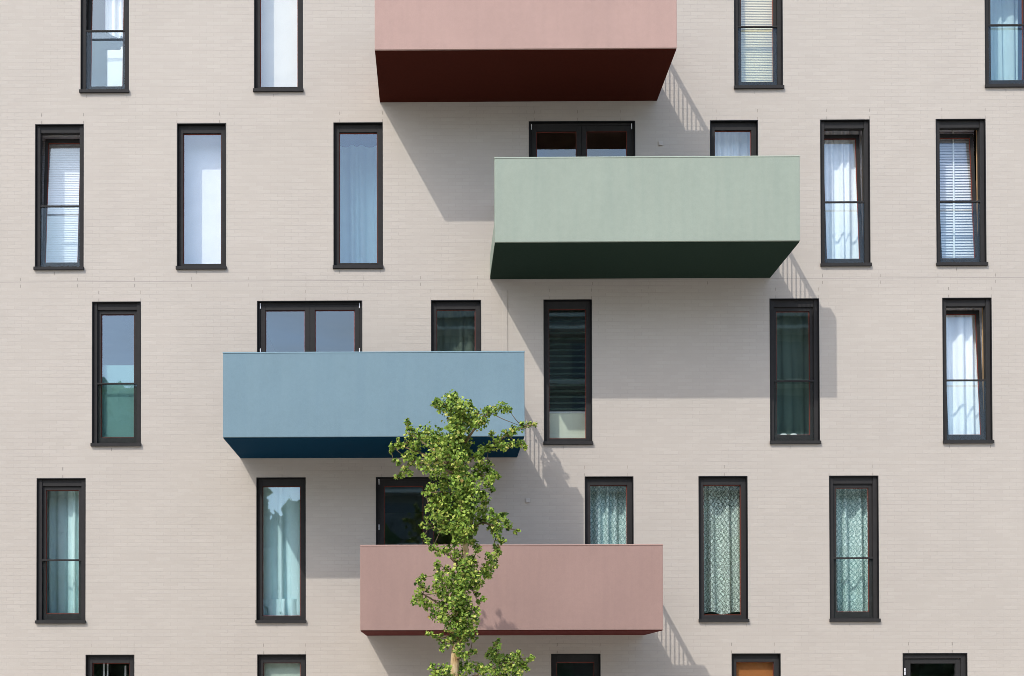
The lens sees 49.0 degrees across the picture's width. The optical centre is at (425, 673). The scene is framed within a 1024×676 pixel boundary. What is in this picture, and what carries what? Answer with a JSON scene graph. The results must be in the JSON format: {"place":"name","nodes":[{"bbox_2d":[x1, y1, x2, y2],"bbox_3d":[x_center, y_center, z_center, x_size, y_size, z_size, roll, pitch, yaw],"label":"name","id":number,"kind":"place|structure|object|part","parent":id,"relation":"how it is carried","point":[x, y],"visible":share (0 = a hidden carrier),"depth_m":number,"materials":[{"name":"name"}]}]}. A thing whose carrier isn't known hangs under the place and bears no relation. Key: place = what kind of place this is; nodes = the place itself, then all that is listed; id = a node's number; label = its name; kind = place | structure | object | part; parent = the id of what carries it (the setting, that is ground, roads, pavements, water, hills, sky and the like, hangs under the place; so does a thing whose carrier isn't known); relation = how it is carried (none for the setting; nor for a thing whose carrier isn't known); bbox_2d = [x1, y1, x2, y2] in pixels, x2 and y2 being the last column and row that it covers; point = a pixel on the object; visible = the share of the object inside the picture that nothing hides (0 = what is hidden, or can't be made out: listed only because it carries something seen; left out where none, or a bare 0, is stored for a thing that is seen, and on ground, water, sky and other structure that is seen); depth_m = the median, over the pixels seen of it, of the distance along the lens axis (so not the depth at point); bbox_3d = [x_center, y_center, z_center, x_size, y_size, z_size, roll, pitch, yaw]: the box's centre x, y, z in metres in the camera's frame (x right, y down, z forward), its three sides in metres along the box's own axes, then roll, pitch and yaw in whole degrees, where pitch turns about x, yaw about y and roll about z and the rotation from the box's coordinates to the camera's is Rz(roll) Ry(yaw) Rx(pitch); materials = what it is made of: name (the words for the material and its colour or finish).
{"place":"outdoors","nodes":[
{"label":"outdoors","id":0,"kind":"place"},
{"bbox_2d":[388,389,537,675],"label":"ginkgo tree","id":1,"kind":"object","parent":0,"point":[461,421],"visible":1,"depth_m":14.34,"materials":[{"name":"green plant"}]},
{"label":"ground","id":2,"kind":"structure","parent":0,"visible":0},
{"bbox_2d":[0,0,1023,675],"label":"apartment building","id":3,"kind":"structure","parent":2,"relation":"on","point":[540,162],"depth_m":18.58,"materials":[{"name":"beige brick"}]},
{"bbox_2d":[33,124,83,269],"bbox_3d":[-6.128,-7.975,18.820,0.839,2.461,0.354,0,-1,0],"label":"window","id":4,"kind":"structure","parent":3,"relation":"in","point":[40,129],"depth_m":18.73,"materials":[{"name":"black metal"}]},
{"bbox_2d":[47,491,72,612],"bbox_3d":[-6.075,-2.099,19.048,0.941,2.446,0.090,0,-1,0],"label":"curtain","id":5,"kind":"object","parent":3,"relation":"hanging from","point":[57,548],"visible":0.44,"depth_m":19.04,"materials":[{"name":"fabric"}]},
{"bbox_2d":[35,478,85,623],"bbox_3d":[-6.077,-2.051,18.746,0.841,2.428,0.344,0,-1,0],"label":"window","id":6,"kind":"structure","parent":3,"relation":"in","point":[44,485],"depth_m":18.66,"materials":[{"name":"black metal"}]},
{"bbox_2d":[42,135,79,262],"bbox_3d":[-6.125,-8.098,19.106,1.002,2.309,0.060,0,-1,0],"label":"venetian blind","id":7,"kind":"object","parent":3,"relation":"attached to","point":[60,223],"visible":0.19,"depth_m":19.11,"materials":[{"name":"white plastic"}]},
{"bbox_2d":[68,491,78,612],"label":"curtain","id":8,"kind":"object","parent":3,"relation":"hanging from","point":[73,537],"visible":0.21,"depth_m":18.99,"materials":[{"name":"white fabric"}]},
{"bbox_2d":[79,0,128,92],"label":"window","id":9,"kind":"structure","parent":3,"relation":"in","point":[86,31],"depth_m":18.74,"materials":[{"name":"black metal"}]},
{"bbox_2d":[85,655,133,675],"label":"window","id":10,"kind":"structure","parent":3,"relation":"in","point":[90,659],"depth_m":18.64,"materials":[{"name":"black metal"}]},
{"bbox_2d":[105,0,123,37],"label":"curtain","id":11,"kind":"object","parent":3,"relation":"hanging from","point":[113,14],"visible":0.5,"depth_m":19.16,"materials":[{"name":"white fabric"}]},
{"bbox_2d":[107,50,122,85],"bbox_3d":[-5.181,-10.176,19.204,0.474,0.900,0.396,0,-1,0],"label":"cabinet","id":12,"kind":"object","parent":3,"relation":"in","point":[114,66],"visible":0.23,"depth_m":19.01,"materials":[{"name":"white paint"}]},
{"bbox_3d":[-5.183,-10.158,19.008,0.454,0.820,0.005,0,-1,0],"label":"door","id":13,"kind":"part","parent":12,"relation":"part of","materials":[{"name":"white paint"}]},
{"bbox_2d":[90,301,140,446],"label":"window","id":14,"kind":"structure","parent":3,"relation":"in","point":[99,309],"depth_m":18.69,"materials":[{"name":"black metal"}]},
{"bbox_2d":[102,365,133,436],"bbox_3d":[-5.160,-4.527,18.808,0.772,1.347,0.002,0,-1,0],"label":"privacy screen","id":15,"kind":"object","parent":3,"relation":"on","point":[117,410],"visible":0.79,"depth_m":18.81,"materials":[{"name":"teal glass"}]},
{"bbox_2d":[176,123,226,269],"bbox_3d":[-3.745,-7.979,18.795,0.847,2.461,0.344,0,-1,0],"label":"window","id":16,"kind":"structure","parent":3,"relation":"in","point":[183,129],"depth_m":18.72,"materials":[{"name":"black metal"}]},
{"bbox_2d":[184,135,220,263],"bbox_3d":[-3.743,-8.116,19.081,0.992,2.281,0.050,0,-1,0],"label":"roller blind","id":17,"kind":"object","parent":3,"relation":"attached to","point":[202,199],"visible":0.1,"depth_m":19.07,"materials":[{"name":"white fabric"}]},
{"bbox_2d":[253,0,303,91],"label":"window","id":18,"kind":"structure","parent":3,"relation":"in","point":[257,3],"depth_m":18.73,"materials":[{"name":"black metal"}]},
{"bbox_2d":[261,0,296,86],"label":"pleated blind","id":19,"kind":"object","parent":3,"relation":"attached to","point":[278,43],"visible":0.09,"depth_m":19.02,"materials":[{"name":"white fabric"}]},
{"bbox_2d":[263,599,296,615],"bbox_3d":[-2.374,-1.072,18.874,0.810,0.396,0.097,0,-1,1],"label":"cloth","id":20,"kind":"object","parent":3,"relation":"on","point":[288,607],"visible":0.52,"depth_m":18.87,"materials":[{"name":"white fabric"}]},
{"bbox_2d":[255,477,305,622],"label":"window","id":21,"kind":"structure","parent":3,"relation":"in","point":[261,482],"depth_m":18.64,"materials":[{"name":"black metal"}]},
{"bbox_2d":[263,487,299,614],"bbox_3d":[-2.404,-2.129,18.927,0.943,2.400,0.117,0,-1,0],"label":"curtain","id":22,"kind":"object","parent":3,"relation":"hanging from","point":[281,543],"visible":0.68,"depth_m":18.91,"materials":[{"name":"white fabric"}]},
{"bbox_2d":[257,654,305,675],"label":"window","id":23,"kind":"structure","parent":3,"relation":"in","point":[261,658],"depth_m":18.62,"materials":[{"name":"black metal"}]},
{"bbox_2d":[264,663,299,675],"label":"roller blind","id":24,"kind":"object","parent":3,"relation":"attached to","point":[281,669],"depth_m":18.76,"materials":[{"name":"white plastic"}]},
{"bbox_2d":[257,300,361,351],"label":"window","id":25,"kind":"structure","parent":3,"relation":"in","point":[310,308],"depth_m":18.68,"materials":[{"name":"black metal"}]},
{"bbox_2d":[333,122,382,268],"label":"window","id":26,"kind":"structure","parent":3,"relation":"in","point":[339,128],"depth_m":18.70,"materials":[{"name":"black metal"}]},
{"bbox_2d":[340,145,376,262],"bbox_3d":[-1.119,-8.025,19.594,1.890,2.479,0.154,0,-1,0],"label":"curtain","id":27,"kind":"object","parent":3,"relation":"hanging from","point":[358,204],"visible":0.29,"depth_m":19.61,"materials":[{"name":"white fabric"}]},
{"bbox_2d":[376,477,472,544],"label":"window","id":28,"kind":"structure","parent":3,"relation":"in","point":[381,482],"depth_m":18.63,"materials":[{"name":"black metal"}]},
{"bbox_2d":[437,311,474,350],"bbox_3d":[0.511,-5.064,19.017,0.957,2.447,0.090,0,-1,0],"label":"window pane","id":29,"kind":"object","parent":3,"relation":"hanging from","point":[455,330],"visible":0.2,"depth_m":19.02,"materials":[{"name":"glass"}]},
{"bbox_2d":[431,300,480,350],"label":"window","id":30,"kind":"structure","parent":3,"relation":"in","point":[436,305],"depth_m":18.66,"materials":[{"name":"black metal"}]},
{"bbox_2d":[549,314,584,412],"bbox_3d":[2.370,-5.361,19.044,0.826,1.837,0.060,0,-1,0],"label":"venetian blind","id":31,"kind":"object","parent":3,"relation":"attached to","point":[567,362],"visible":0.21,"depth_m":19.04,"materials":[{"name":"black plastic"}]},
{"bbox_2d":[549,413,584,437],"bbox_3d":[2.371,-4.134,18.930,0.766,0.560,0.040,0,-1,0],"label":"panel","id":32,"kind":"object","parent":3,"relation":"in","point":[567,425],"visible":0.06,"depth_m":18.91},
{"bbox_2d":[543,299,592,444],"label":"window","id":33,"kind":"structure","parent":3,"relation":"in","point":[553,304],"depth_m":18.63,"materials":[{"name":"black metal"}]},
{"bbox_2d":[551,654,600,675],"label":"window","id":34,"kind":"structure","parent":3,"relation":"in","point":[595,659],"depth_m":18.58,"materials":[{"name":"black metal"}]},
{"bbox_2d":[529,121,634,156],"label":"window","id":35,"kind":"structure","parent":3,"relation":"in","point":[581,128],"depth_m":18.68,"materials":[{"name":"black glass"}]},
{"bbox_2d":[590,486,625,543],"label":"lace curtain","id":36,"kind":"object","parent":3,"relation":"hanging from","point":[600,527],"visible":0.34,"depth_m":18.90,"materials":[{"name":"fabric"}]},
{"bbox_2d":[585,476,633,543],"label":"window","id":37,"kind":"structure","parent":3,"relation":"in","point":[627,481],"depth_m":18.60,"materials":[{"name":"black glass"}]},
{"bbox_2d":[703,486,739,613],"bbox_3d":[4.940,-2.174,18.878,0.932,2.336,0.150,0,-1,0],"label":"lace curtain","id":38,"kind":"object","parent":3,"relation":"hanging from","point":[719,545],"visible":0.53,"depth_m":18.88,"materials":[{"name":"fabric"}]},
{"bbox_2d":[698,476,748,621],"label":"window","id":39,"kind":"structure","parent":3,"relation":"in","point":[741,481],"depth_m":18.58,"materials":[{"name":"black metal"}]},
{"bbox_2d":[715,132,749,155],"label":"curtain","id":40,"kind":"object","parent":3,"relation":"hanging from","point":[732,143],"visible":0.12,"depth_m":18.97,"materials":[{"name":"white fabric"}]},
{"bbox_2d":[710,120,757,155],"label":"window","id":41,"kind":"structure","parent":3,"relation":"in","point":[751,126],"depth_m":18.66,"materials":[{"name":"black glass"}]},
{"bbox_2d":[736,662,772,675],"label":"roller blind","id":42,"kind":"object","parent":3,"relation":"attached to","point":[754,668],"visible":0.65,"depth_m":18.66,"materials":[{"name":"orange fabric"}]},
{"bbox_2d":[732,653,780,675],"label":"window","id":43,"kind":"structure","parent":3,"relation":"in","point":[775,658],"depth_m":18.55,"materials":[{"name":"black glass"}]},
{"bbox_2d":[741,0,772,81],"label":"venetian blind","id":44,"kind":"object","parent":3,"relation":"attached to","point":[756,49],"visible":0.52,"depth_m":18.87,"materials":[{"name":"white plastic"}]},
{"bbox_2d":[734,0,783,88],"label":"window","id":45,"kind":"structure","parent":3,"relation":"in","point":[777,5],"depth_m":18.65,"materials":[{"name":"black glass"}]},
{"bbox_2d":[776,312,808,434],"bbox_3d":[6.133,-5.074,18.969,0.943,2.447,0.092,0,-1,0],"label":"curtain","id":46,"kind":"object","parent":3,"relation":"hanging from","point":[792,364],"visible":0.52,"depth_m":18.97,"materials":[{"name":"fabric"}]},
{"bbox_2d":[769,298,820,443],"bbox_3d":[6.130,-5.026,18.679,0.843,2.429,0.344,0,-1,0],"label":"window","id":47,"kind":"structure","parent":3,"relation":"in","point":[810,305],"depth_m":18.59,"materials":[{"name":"black metal"}]},
{"bbox_2d":[824,131,862,258],"bbox_3d":[7.011,-8.046,18.976,0.887,2.479,0.108,0,-1,0],"label":"curtain","id":48,"kind":"object","parent":3,"relation":"hanging from","point":[840,185],"visible":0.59,"depth_m":18.99,"materials":[{"name":"white fabric"}]},
{"bbox_2d":[820,119,871,266],"bbox_3d":[6.981,-7.998,18.711,0.844,2.461,0.354,0,-1,0],"label":"window","id":49,"kind":"structure","parent":3,"relation":"in","point":[863,215],"depth_m":18.62,"materials":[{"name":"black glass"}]},
{"bbox_2d":[836,489,867,610],"bbox_3d":[7.104,-2.123,18.868,0.936,2.446,0.168,0,-1,0],"label":"lace curtain","id":50,"kind":"object","parent":3,"relation":"hanging from","point":[850,544],"visible":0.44,"depth_m":18.87,"materials":[{"name":"white fabric"}]},
{"bbox_2d":[829,475,880,621],"bbox_3d":[7.102,-2.074,18.637,0.836,2.428,0.344,0,-1,0],"label":"window","id":51,"kind":"structure","parent":3,"relation":"in","point":[870,483],"depth_m":18.55,"materials":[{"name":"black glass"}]},
{"bbox_2d":[903,653,967,675],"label":"window","id":52,"kind":"structure","parent":3,"relation":"in","point":[959,660],"depth_m":18.51,"materials":[{"name":"black metal"}]},
{"bbox_2d":[940,130,974,257],"bbox_3d":[8.902,-8.044,18.959,0.848,2.469,0.063,0,-1,0],"label":"venetian blind","id":53,"kind":"object","parent":3,"relation":"attached to","point":[953,226],"visible":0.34,"depth_m":18.96,"materials":[{"name":"white plastic"}]},
{"bbox_2d":[936,119,987,265],"bbox_3d":[8.900,-8.001,18.695,0.848,2.461,0.354,0,-1,0],"label":"window","id":54,"kind":"structure","parent":3,"relation":"in","point":[978,192],"depth_m":18.61,"materials":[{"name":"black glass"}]},
{"bbox_2d":[946,308,981,434],"bbox_3d":[8.990,-5.079,18.908,0.936,2.447,0.147,0,-1,0],"label":"curtain","id":55,"kind":"object","parent":3,"relation":"hanging from","point":[963,407],"visible":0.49,"depth_m":18.91,"materials":[{"name":"white fabric"}]},
{"bbox_2d":[942,298,993,443],"bbox_3d":[8.988,-5.031,18.659,0.836,2.429,0.352,0,-1,0],"label":"window","id":56,"kind":"structure","parent":3,"relation":"in","point":[984,369],"depth_m":18.58,"materials":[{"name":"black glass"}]},
{"bbox_2d":[990,0,1017,79],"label":"curtain","id":57,"kind":"object","parent":3,"relation":"hanging from","point":[1004,53],"visible":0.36,"depth_m":19.20,"materials":[{"name":"white fabric"}]},
{"bbox_2d":[985,0,1023,87],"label":"window","id":58,"kind":"structure","parent":3,"relation":"in","point":[989,83],"depth_m":18.62,"materials":[{"name":"black metal"}]}
]}

